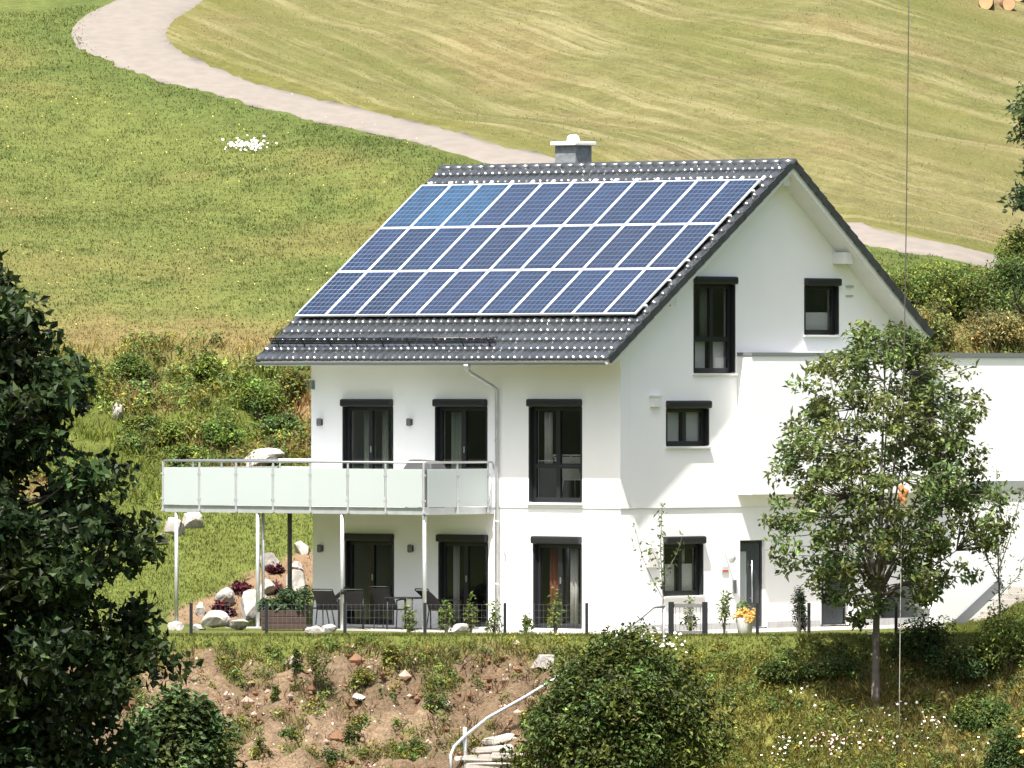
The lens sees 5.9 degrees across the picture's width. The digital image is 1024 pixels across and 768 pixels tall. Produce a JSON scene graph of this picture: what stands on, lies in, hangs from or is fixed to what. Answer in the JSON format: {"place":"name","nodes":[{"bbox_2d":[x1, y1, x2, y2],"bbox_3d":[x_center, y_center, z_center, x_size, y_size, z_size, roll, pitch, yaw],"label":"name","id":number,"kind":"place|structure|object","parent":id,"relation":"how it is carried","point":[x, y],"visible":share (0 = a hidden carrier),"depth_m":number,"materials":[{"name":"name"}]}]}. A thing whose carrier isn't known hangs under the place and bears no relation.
{"place":"outdoors","nodes":[
{"label":"outdoors","id":0,"kind":"place"},
{"bbox_2d":[20,488,312,622],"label":"lawn grass","id":1,"kind":"structure","parent":0,"point":[105,590],"depth_m":233.49,"materials":[{"name":"green plant"}]},
{"bbox_2d":[0,0,1023,767],"bbox_3d":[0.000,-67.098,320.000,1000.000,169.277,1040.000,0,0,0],"label":"hillside","id":2,"kind":"structure","parent":0,"point":[928,86],"depth_m":270.01,"materials":[{"name":"green plant"}]},
{"bbox_2d":[0,250,203,767],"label":"broadleaf tree","id":3,"kind":"object","parent":2,"relation":"on","point":[50,706],"visible":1,"depth_m":188.62,"materials":[{"name":"green plant"}]},
{"bbox_2d":[107,352,154,379],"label":"shrub","id":4,"kind":"object","parent":2,"relation":"on","point":[127,361],"visible":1,"depth_m":241.96,"materials":[{"name":"green plant"}]},
{"bbox_2d":[119,413,164,436],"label":"shrub","id":5,"kind":"object","parent":2,"relation":"on","point":[130,424],"visible":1,"depth_m":239.83,"materials":[{"name":"green plant"}]},
{"bbox_2d":[150,420,195,444],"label":"shrub","id":6,"kind":"object","parent":2,"relation":"on","point":[168,430],"visible":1,"depth_m":239.08,"materials":[{"name":"green plant"}]},
{"bbox_2d":[164,517,184,535],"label":"boulder","id":7,"kind":"object","parent":2,"relation":"on","point":[169,527],"visible":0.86,"depth_m":234.84,"materials":[{"name":"white stone"}]},
{"bbox_2d":[112,677,247,767],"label":"leafy bush","id":8,"kind":"object","parent":2,"relation":"on","point":[192,732],"visible":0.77,"depth_m":199.60,"materials":[{"name":"green plant"}]},
{"bbox_2d":[160,441,205,463],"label":"shrub","id":9,"kind":"object","parent":2,"relation":"on","point":[173,453],"visible":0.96,"depth_m":238.20,"materials":[{"name":"green plant"}]},
{"bbox_2d":[182,512,202,527],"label":"boulder","id":10,"kind":"object","parent":2,"relation":"on","point":[192,519],"visible":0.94,"depth_m":235.24,"materials":[{"name":"white stone"}]},
{"bbox_2d":[188,350,229,385],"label":"shrub","id":11,"kind":"object","parent":2,"relation":"on","point":[201,365],"visible":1,"depth_m":242.22,"materials":[{"name":"green plant"}]},
{"bbox_2d":[201,610,231,627],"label":"boulder","id":12,"kind":"object","parent":2,"relation":"on","point":[215,618],"visible":1,"depth_m":222.32,"materials":[{"name":"white stone"}]},
{"bbox_2d":[194,417,246,446],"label":"shrub","id":13,"kind":"object","parent":2,"relation":"on","point":[221,432],"visible":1,"depth_m":238.60,"materials":[{"name":"green plant"}]},
{"bbox_2d":[209,599,236,616],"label":"red leaf plant","id":14,"kind":"object","parent":2,"relation":"on","point":[224,607],"visible":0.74,"depth_m":229.48,"materials":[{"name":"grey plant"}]},
{"bbox_2d":[213,587,234,605],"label":"boulder","id":15,"kind":"object","parent":2,"relation":"on","point":[226,594],"visible":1,"depth_m":230.07,"materials":[{"name":"white stone"}]},
{"bbox_2d":[227,619,248,629],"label":"boulder","id":16,"kind":"object","parent":2,"relation":"on","point":[240,624],"visible":1,"depth_m":222.29,"materials":[{"name":"white stone"}]},
{"bbox_2d":[230,578,253,594],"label":"red leaf plant","id":17,"kind":"object","parent":2,"relation":"on","point":[239,587],"visible":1,"depth_m":230.94,"materials":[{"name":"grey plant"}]},
{"bbox_2d":[221,134,277,150],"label":"meadow daisies","id":18,"kind":"object","parent":2,"relation":"on","point":[250,144],"visible":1,"depth_m":267.57,"materials":[{"name":"white plant"}]},
{"bbox_2d":[240,589,267,620],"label":"boulder","id":19,"kind":"object","parent":2,"relation":"on","point":[248,600],"visible":0.52,"depth_m":229.40,"materials":[{"name":"white stone"}]},
{"bbox_2d":[232,375,286,418],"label":"shrub","id":20,"kind":"object","parent":2,"relation":"on","point":[264,401],"visible":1,"depth_m":240.54,"materials":[{"name":"green plant"}]},
{"bbox_2d":[247,729,272,760],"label":"weed clump","id":21,"kind":"object","parent":2,"relation":"on","point":[258,746],"visible":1,"depth_m":212.73,"materials":[{"name":"green plant"}]},
{"bbox_2d":[239,448,284,465],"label":"boulder","id":22,"kind":"object","parent":2,"relation":"on","point":[268,453],"visible":0.58,"depth_m":237.87,"materials":[{"name":"white stone"}]},
{"bbox_2d":[260,552,280,567],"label":"boulder","id":23,"kind":"object","parent":2,"relation":"on","point":[270,557],"visible":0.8,"depth_m":232.43,"materials":[{"name":"white stone"}]},
{"bbox_2d":[256,410,310,441],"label":"shrub","id":24,"kind":"object","parent":2,"relation":"on","point":[276,423],"visible":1,"depth_m":239.27,"materials":[{"name":"green plant"}]},
{"bbox_2d":[257,585,313,630],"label":"wooden planter","id":25,"kind":"object","parent":2,"relation":"on","point":[281,616],"visible":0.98,"depth_m":222.00,"materials":[{"name":"brown wood"}]},
{"bbox_2d":[277,724,302,740],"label":"weed clump","id":26,"kind":"object","parent":2,"relation":"on","point":[284,732],"visible":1,"depth_m":213.44,"materials":[{"name":"green plant"}]},
{"bbox_2d":[274,366,307,406],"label":"shrub","id":27,"kind":"object","parent":2,"relation":"on","point":[290,384],"visible":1,"depth_m":241.12,"materials":[{"name":"green plant"}]},
{"bbox_2d":[286,569,305,594],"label":"boulder","id":28,"kind":"object","parent":2,"relation":"on","point":[298,579],"visible":0.34,"depth_m":230.86,"materials":[{"name":"white stone"}]},
{"bbox_2d":[288,645,304,676],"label":"weed clump","id":29,"kind":"object","parent":2,"relation":"on","point":[296,664],"visible":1,"depth_m":215.51,"materials":[{"name":"green plant"}]},
{"bbox_2d":[306,647,333,696],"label":"weed clump","id":30,"kind":"object","parent":2,"relation":"on","point":[319,684],"visible":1,"depth_m":215.03,"materials":[{"name":"green plant"}]},
{"bbox_2d":[68,640,579,767],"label":"soil stones","id":31,"kind":"object","parent":2,"relation":"on","point":[405,675],"visible":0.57,"depth_m":215.04,"materials":[{"name":"brown stone"}]},
{"bbox_2d":[320,747,346,765],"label":"weed clump","id":32,"kind":"object","parent":2,"relation":"on","point":[330,755],"visible":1,"depth_m":212.90,"materials":[{"name":"green plant"}]},
{"bbox_2d":[341,720,364,745],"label":"weed clump","id":33,"kind":"object","parent":2,"relation":"on","point":[350,732],"visible":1,"depth_m":213.53,"materials":[{"name":"green plant"}]},
{"bbox_2d":[346,666,378,690],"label":"weed clump","id":34,"kind":"object","parent":2,"relation":"on","point":[363,678],"visible":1,"depth_m":215.26,"materials":[{"name":"green plant"}]},
{"bbox_2d":[381,641,401,666],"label":"weed clump","id":35,"kind":"object","parent":2,"relation":"on","point":[391,651],"visible":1,"depth_m":216.09,"materials":[{"name":"green plant"}]},
{"bbox_2d":[401,597,418,633],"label":"young plant","id":36,"kind":"object","parent":2,"relation":"on","point":[409,627],"visible":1,"depth_m":217.97,"materials":[{"name":"green plant"}]},
{"bbox_2d":[400,737,432,756],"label":"weed clump","id":37,"kind":"object","parent":2,"relation":"on","point":[418,744],"visible":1,"depth_m":213.24,"materials":[{"name":"green plant"}]},
{"bbox_2d":[420,690,453,714],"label":"weed clump","id":38,"kind":"object","parent":2,"relation":"on","point":[431,698],"visible":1,"depth_m":214.61,"materials":[{"name":"green plant"}]},
{"bbox_2d":[437,598,456,632],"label":"young plant","id":39,"kind":"object","parent":2,"relation":"on","point":[447,618],"visible":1,"depth_m":217.97,"materials":[{"name":"green plant"}]},
{"bbox_2d":[463,591,478,631],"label":"young plant","id":40,"kind":"object","parent":2,"relation":"on","point":[470,621],"visible":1,"depth_m":217.98,"materials":[{"name":"green plant"}]},
{"bbox_2d":[453,754,497,762],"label":"stone step","id":41,"kind":"object","parent":2,"relation":"on","point":[476,758],"visible":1,"depth_m":212.88,"materials":[{"name":"grey stone"}]},
{"bbox_2d":[464,762,511,767],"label":"stone step","id":42,"kind":"object","parent":2,"relation":"on","point":[483,765],"visible":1,"depth_m":212.52,"materials":[{"name":"grey stone"}]},
{"bbox_2d":[471,744,512,753],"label":"stone step","id":43,"kind":"object","parent":2,"relation":"on","point":[486,749],"visible":0.95,"depth_m":213.02,"materials":[{"name":"grey stone"}]},
{"bbox_2d":[484,599,502,633],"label":"young plant","id":44,"kind":"object","parent":2,"relation":"on","point":[491,624],"visible":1,"depth_m":217.98,"materials":[{"name":"green plant"}]},
{"bbox_2d":[481,733,516,744],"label":"stone step","id":45,"kind":"object","parent":2,"relation":"on","point":[498,739],"visible":0.98,"depth_m":213.41,"materials":[{"name":"grey stone"}]},
{"bbox_2d":[109,603,897,635],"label":"garden fence","id":46,"kind":"object","parent":2,"relation":"on","point":[504,618],"visible":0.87,"depth_m":217.35,"materials":[{"name":"black metal"}]},
{"bbox_2d":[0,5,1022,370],"bbox_3d":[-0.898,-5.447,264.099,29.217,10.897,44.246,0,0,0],"label":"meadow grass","id":47,"kind":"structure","parent":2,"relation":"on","point":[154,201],"depth_m":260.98,"materials":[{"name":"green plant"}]},
{"bbox_2d":[4,330,1023,509],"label":"wild growth","id":48,"kind":"object","parent":2,"relation":"on","point":[190,404],"visible":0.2,"depth_m":240.59,"materials":[{"name":"green plant"}]},
{"bbox_2d":[8,597,1023,767],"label":"bank grass","id":49,"kind":"structure","parent":2,"relation":"on","point":[968,628],"depth_m":214.91,"materials":[{"name":"green plant"}]},
{"bbox_2d":[9,323,1023,503],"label":"wild herbs","id":50,"kind":"object","parent":2,"relation":"on","point":[217,382],"visible":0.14,"depth_m":240.93,"materials":[{"name":"green plant"}]},
{"bbox_2d":[519,612,534,632],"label":"young plant","id":51,"kind":"object","parent":2,"relation":"on","point":[526,622],"visible":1,"depth_m":217.93,"materials":[{"name":"green plant"}]},
{"bbox_2d":[532,654,553,668],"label":"boulder","id":52,"kind":"object","parent":2,"relation":"on","point":[542,660],"visible":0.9,"depth_m":216.00,"materials":[{"name":"white stone"}]},
{"bbox_2d":[161,135,943,631],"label":"house","id":53,"kind":"structure","parent":2,"relation":"on","point":[643,339],"depth_m":223.41,"materials":[{"name":"white paint"}]},
{"bbox_2d":[340,399,392,496],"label":"balcony door","id":54,"kind":"structure","parent":53,"relation":"in","point":[348,405],"depth_m":225.14,"materials":[{"name":"black"}]},
{"bbox_2d":[344,533,393,624],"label":"patio door","id":55,"kind":"structure","parent":53,"relation":"in","point":[351,539],"depth_m":225.08,"materials":[{"name":"black"}]},
{"bbox_2d":[404,459,445,507],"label":"covered grill","id":56,"kind":"object","parent":53,"relation":"on","point":[427,466],"visible":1,"depth_m":221.91,"materials":[{"name":"grey"}]},
{"bbox_2d":[432,399,487,468],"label":"balcony door","id":57,"kind":"structure","parent":53,"relation":"in","point":[459,420],"depth_m":223.49,"materials":[{"name":"black"}]},
{"bbox_2d":[436,534,487,626],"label":"patio door","id":58,"kind":"structure","parent":53,"relation":"in","point":[444,540],"depth_m":223.44,"materials":[{"name":"black"}]},
{"bbox_2d":[526,399,582,504],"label":"window","id":59,"kind":"structure","parent":53,"relation":"in","point":[535,405],"depth_m":221.48,"materials":[{"name":"black"}]},
{"bbox_2d":[530,536,582,630],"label":"patio door","id":60,"kind":"structure","parent":53,"relation":"in","point":[556,544],"depth_m":221.38,"materials":[{"name":"black"}]},
{"bbox_2d":[552,454,579,497],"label":"dining chair","id":61,"kind":"object","parent":53,"relation":"on","point":[571,474],"visible":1,"depth_m":221.80,"materials":[{"name":"white paint"}]},
{"bbox_2d":[663,536,706,598],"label":"gable window","id":62,"kind":"structure","parent":53,"relation":"in","point":[683,571],"depth_m":221.75,"materials":[{"name":"black"}]},
{"bbox_2d":[665,400,711,448],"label":"gable window","id":63,"kind":"structure","parent":53,"relation":"in","point":[688,410],"depth_m":221.81,"materials":[{"name":"black glass"}]},
{"bbox_2d":[693,276,737,374],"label":"gable window","id":64,"kind":"structure","parent":53,"relation":"in","point":[715,345],"depth_m":222.62,"materials":[{"name":"black"}]},
{"bbox_2d":[740,540,761,627],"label":"entrance door","id":65,"kind":"structure","parent":53,"relation":"in","point":[750,550],"depth_m":223.55,"materials":[{"name":"black metal"}]},
{"bbox_2d":[803,278,841,336],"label":"gable window","id":66,"kind":"structure","parent":53,"relation":"in","point":[815,323],"depth_m":225.41,"materials":[{"name":"black"}]},
{"bbox_2d":[821,555,845,625],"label":"entrance door","id":67,"kind":"structure","parent":53,"relation":"in","point":[833,617],"depth_m":225.74,"materials":[{"name":"black"}]},
{"bbox_2d":[449,605,664,767],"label":"stair railing","id":68,"kind":"object","parent":2,"relation":"on","point":[463,738],"visible":0.66,"depth_m":213.56,"materials":[{"name":"metal"}]},
{"bbox_2d":[173,0,1023,247],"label":"hay stubble","id":69,"kind":"object","parent":2,"relation":"on","point":[529,10],"visible":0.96,"depth_m":278.53,"materials":[{"name":"yellow plant"}]},
{"bbox_2d":[495,616,741,767],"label":"round bush","id":70,"kind":"object","parent":2,"relation":"on","point":[602,679],"visible":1,"depth_m":210.05,"materials":[{"name":"green plant"}]},
{"bbox_2d":[632,502,683,634],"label":"sapling","id":71,"kind":"object","parent":2,"relation":"on","point":[661,562],"visible":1,"depth_m":217.79,"materials":[{"name":"green plant"}]},
{"bbox_2d":[668,602,707,635],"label":"garden gate","id":72,"kind":"structure","parent":2,"relation":"on","point":[672,605],"depth_m":217.32,"materials":[{"name":"black metal"}]},
{"bbox_2d":[679,595,699,634],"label":"young plant","id":73,"kind":"object","parent":2,"relation":"on","point":[689,619],"visible":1,"depth_m":218.00,"materials":[{"name":"green plant"}]},
{"bbox_2d":[715,590,733,633],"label":"young plant","id":74,"kind":"object","parent":2,"relation":"on","point":[724,609],"visible":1,"depth_m":217.95,"materials":[{"name":"green plant"}]},
{"bbox_2d":[732,600,755,633],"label":"flower pot","id":75,"kind":"object","parent":2,"relation":"on","point":[749,620],"visible":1,"depth_m":218.09,"materials":[{"name":"white ceramic"}]},
{"bbox_2d":[754,650,814,684],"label":"shrub","id":76,"kind":"object","parent":2,"relation":"on","point":[776,666],"visible":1,"depth_m":215.19,"materials":[{"name":"green plant"}]},
{"bbox_2d":[788,584,807,632],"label":"conifer shrub","id":77,"kind":"object","parent":2,"relation":"on","point":[800,599],"visible":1,"depth_m":217.96,"materials":[{"name":"green plant"}]},
{"bbox_2d":[646,627,989,760],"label":"bank flowers","id":78,"kind":"object","parent":2,"relation":"on","point":[663,645],"visible":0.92,"depth_m":214.52,"materials":[{"name":"white plant"}]},
{"bbox_2d":[804,652,880,679],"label":"shrub","id":79,"kind":"object","parent":2,"relation":"on","point":[843,663],"visible":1,"depth_m":215.40,"materials":[{"name":"green plant"}]},
{"bbox_2d":[758,317,1018,706],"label":"young tree","id":80,"kind":"object","parent":2,"relation":"on","point":[936,484],"visible":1,"depth_m":213.99,"materials":[{"name":"green plant"}]},
{"bbox_2d":[897,0,908,757],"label":"hanging cord","id":81,"kind":"object","parent":2,"relation":"on","point":[902,497],"visible":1,"depth_m":212.99,"materials":[{"name":"grey metal"}]},
{"bbox_2d":[884,263,943,312],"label":"shrub","id":82,"kind":"object","parent":2,"relation":"on","point":[910,282],"visible":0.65,"depth_m":247.72,"materials":[{"name":"green plant"}]},
{"bbox_2d":[889,612,957,667],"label":"shrub","id":83,"kind":"object","parent":2,"relation":"on","point":[910,644],"visible":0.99,"depth_m":215.57,"materials":[{"name":"green plant"}]},
{"bbox_2d":[900,258,966,284],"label":"shrub","id":84,"kind":"object","parent":2,"relation":"on","point":[922,266],"visible":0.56,"depth_m":250.27,"materials":[{"name":"green plant"}]},
{"bbox_2d":[912,300,959,345],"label":"shrub","id":85,"kind":"object","parent":2,"relation":"on","point":[939,326],"visible":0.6,"depth_m":245.12,"materials":[{"name":"green plant"}]},
{"bbox_2d":[908,259,981,318],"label":"shrub","id":86,"kind":"object","parent":2,"relation":"on","point":[948,286],"visible":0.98,"depth_m":248.02,"materials":[{"name":"green plant"}]},
{"bbox_2d":[882,353,1023,623],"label":"garage","id":87,"kind":"structure","parent":2,"relation":"on","point":[999,380],"depth_m":229.49,"materials":[{"name":"white paint"}]},
{"bbox_2d":[920,636,1008,687],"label":"shrub","id":88,"kind":"object","parent":2,"relation":"on","point":[971,659],"visible":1,"depth_m":215.07,"materials":[{"name":"green plant"}]},
{"bbox_2d":[952,264,1007,291],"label":"shrub","id":89,"kind":"object","parent":2,"relation":"on","point":[973,270],"visible":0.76,"depth_m":250.49,"materials":[{"name":"green plant"}]},
{"bbox_2d":[941,272,1019,324],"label":"shrub","id":90,"kind":"object","parent":2,"relation":"on","point":[991,299],"visible":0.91,"depth_m":248.30,"materials":[{"name":"green plant"}]},
{"bbox_2d":[947,685,1014,731],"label":"shrub","id":91,"kind":"object","parent":2,"relation":"on","point":[969,709],"visible":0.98,"depth_m":213.79,"materials":[{"name":"green plant"}]},
{"bbox_2d":[953,579,1023,623],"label":"outdoor stairs","id":92,"kind":"structure","parent":2,"relation":"on","point":[975,605],"depth_m":227.14,"materials":[{"name":"concrete"}]},
{"bbox_2d":[959,306,1023,348],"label":"shrub","id":93,"kind":"object","parent":2,"relation":"on","point":[999,326],"visible":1,"depth_m":245.97,"materials":[{"name":"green plant"}]},
{"bbox_2d":[966,466,1023,625],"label":"sapling","id":94,"kind":"object","parent":2,"relation":"on","point":[998,557],"visible":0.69,"depth_m":216.59,"materials":[{"name":"green plant"}]},
{"bbox_2d":[972,604,1023,673],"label":"shrub","id":95,"kind":"object","parent":2,"relation":"on","point":[1009,634],"visible":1,"depth_m":215.01,"materials":[{"name":"green plant"}]},
{"bbox_2d":[975,249,1023,313],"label":"shrub","id":96,"kind":"object","parent":2,"relation":"on","point":[1007,269],"visible":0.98,"depth_m":249.98,"materials":[{"name":"green plant"}]},
{"bbox_2d":[976,716,1023,767],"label":"shrub","id":97,"kind":"object","parent":2,"relation":"on","point":[1004,753],"visible":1,"depth_m":211.65,"materials":[{"name":"green plant"}]},
{"bbox_2d":[990,219,1023,274],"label":"shrub","id":98,"kind":"object","parent":2,"relation":"on","point":[1017,246],"visible":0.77,"depth_m":252.79,"materials":[{"name":"green plant"}]},
{"bbox_2d":[996,81,1023,214],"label":"tree","id":99,"kind":"object","parent":2,"relation":"on","point":[1018,198],"visible":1,"depth_m":252.05,"materials":[{"name":"green plant"}]},
{"bbox_2d":[71,0,1018,269],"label":"gravel path","id":100,"kind":"structure","parent":0,"point":[127,34],"depth_m":274.65,"materials":[{"name":"beige gravel"}]},
{"bbox_2d":[225,624,940,634],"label":"terrace","id":101,"kind":"structure","parent":0,"point":[761,630],"depth_m":222.54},
{"bbox_2d":[311,589,339,628],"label":"garden chair","id":102,"kind":"object","parent":101,"relation":"on","point":[328,599],"visible":0.78,"depth_m":223.02,"materials":[{"name":"black"}]},
{"bbox_2d":[337,589,363,628],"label":"garden chair","id":103,"kind":"object","parent":101,"relation":"on","point":[353,600],"visible":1,"depth_m":222.61,"materials":[{"name":"black"}]},
{"bbox_2d":[369,586,404,628],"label":"garden chair","id":104,"kind":"object","parent":101,"relation":"on","point":[379,595],"visible":0.94,"depth_m":222.87,"materials":[{"name":"black"}]},
{"bbox_2d":[385,597,431,629],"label":"garden table","id":105,"kind":"object","parent":101,"relation":"on","point":[405,598],"visible":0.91,"depth_m":222.51,"materials":[{"name":"black metal"}]},
{"bbox_2d":[415,588,460,624],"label":"garden chair","id":106,"kind":"object","parent":101,"relation":"on","point":[432,601],"visible":0.66,"depth_m":222.24,"materials":[{"name":"black metal"}]},
{"bbox_2d":[547,586,565,633],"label":"young plant","id":107,"kind":"object","parent":101,"relation":"on","point":[554,618],"visible":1,"depth_m":217.97,"materials":[{"name":"green plant"}]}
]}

